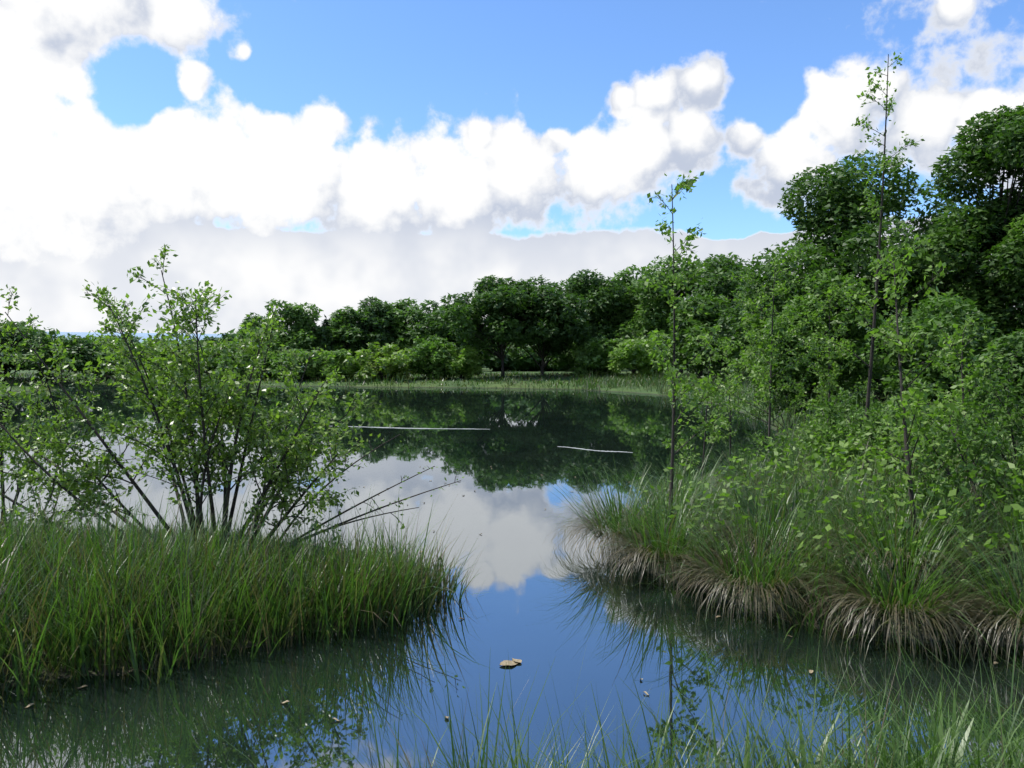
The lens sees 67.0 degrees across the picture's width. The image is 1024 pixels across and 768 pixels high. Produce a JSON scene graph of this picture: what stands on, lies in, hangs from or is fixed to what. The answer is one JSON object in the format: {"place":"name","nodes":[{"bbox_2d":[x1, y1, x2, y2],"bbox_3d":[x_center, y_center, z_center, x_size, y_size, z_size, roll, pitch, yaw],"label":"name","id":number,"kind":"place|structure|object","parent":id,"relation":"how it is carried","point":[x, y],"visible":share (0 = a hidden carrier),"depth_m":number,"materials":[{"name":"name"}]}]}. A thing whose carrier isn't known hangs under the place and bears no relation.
{"place":"outdoors","nodes":[
{"label":"outdoors","id":0,"kind":"place"},
{"bbox_2d":[320,313,335,347],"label":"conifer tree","id":1,"kind":"object","parent":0,"point":[325,323],"depth_m":61.64,"materials":[{"name":"green plant"}]},
{"bbox_2d":[0,386,1023,767],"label":"water","id":2,"kind":"structure","parent":0,"point":[534,608],"depth_m":5.25,"materials":[{"name":"blue liquid"}]},
{"bbox_2d":[348,426,632,452],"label":"foam lines","id":3,"kind":"object","parent":2,"relation":"on","point":[447,428],"visible":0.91,"depth_m":21.25,"materials":[{"name":"grey liquid"}]},
{"bbox_2d":[24,466,997,721],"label":"floating leaves","id":4,"kind":"object","parent":2,"relation":"on","point":[510,662],"visible":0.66,"depth_m":5.02,"materials":[{"name":"brown plant"}]},
{"bbox_2d":[0,332,1023,767],"bbox_3d":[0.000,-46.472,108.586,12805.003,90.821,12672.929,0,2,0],"label":"ground","id":5,"kind":"structure","parent":0,"point":[524,386],"depth_m":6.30,"materials":[{"name":"green plant"}]},
{"bbox_2d":[0,244,463,550],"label":"shrub","id":6,"kind":"object","parent":5,"relation":"on","point":[180,439],"depth_m":6.89,"materials":[{"name":"green plant"}]},
{"bbox_2d":[12,329,716,371],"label":"bushes","id":7,"kind":"object","parent":5,"relation":"on","point":[494,363],"depth_m":72.50,"materials":[{"name":"green plant"}]},
{"bbox_2d":[12,319,719,370],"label":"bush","id":8,"kind":"object","parent":5,"relation":"on","point":[536,368],"visible":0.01,"depth_m":72.79,"materials":[{"name":"green plant"}]},
{"bbox_2d":[342,342,423,380],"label":"bush","id":9,"kind":"object","parent":5,"relation":"on","point":[386,368],"depth_m":52.56,"materials":[{"name":"green plant"}]},
{"bbox_2d":[126,284,800,382],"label":"bushes","id":10,"kind":"object","parent":5,"relation":"on","point":[639,351],"depth_m":52.45,"materials":[{"name":"green plant"}]},
{"bbox_2d":[2,368,955,445],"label":"grass","id":11,"kind":"structure","parent":5,"relation":"on","point":[662,381],"depth_m":48.71,"materials":[{"name":"green plant"}]},
{"bbox_2d":[0,102,1023,442],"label":"tree","id":12,"kind":"object","parent":5,"relation":"on","point":[572,324],"depth_m":22.85,"materials":[{"name":"green plant"}]},
{"bbox_2d":[78,214,1023,419],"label":"tree","id":13,"kind":"object","parent":5,"relation":"on","point":[654,304],"depth_m":52.75,"materials":[{"name":"green plant"}]},
{"bbox_2d":[640,51,1003,553],"bbox_3d":[3.502,-1.233,10.577,4.505,6.618,9.577,0,2,0],"label":"sapling","id":14,"kind":"object","parent":5,"relation":"on","point":[942,357],"depth_m":8.28,"materials":[{"name":"green plant"}]},
{"bbox_2d":[639,397,1023,596],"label":"herbs","id":15,"kind":"object","parent":5,"relation":"on","point":[995,496],"visible":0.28,"depth_m":7.05,"materials":[{"name":"green plant"}]},
{"bbox_2d":[728,345,1023,542],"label":"bush","id":16,"kind":"object","parent":5,"relation":"on","point":[965,441],"depth_m":8.08,"materials":[{"name":"green plant"}]},
{"bbox_2d":[0,0,1023,333],"label":"sky","id":17,"kind":"structure","parent":0,"point":[331,155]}
]}

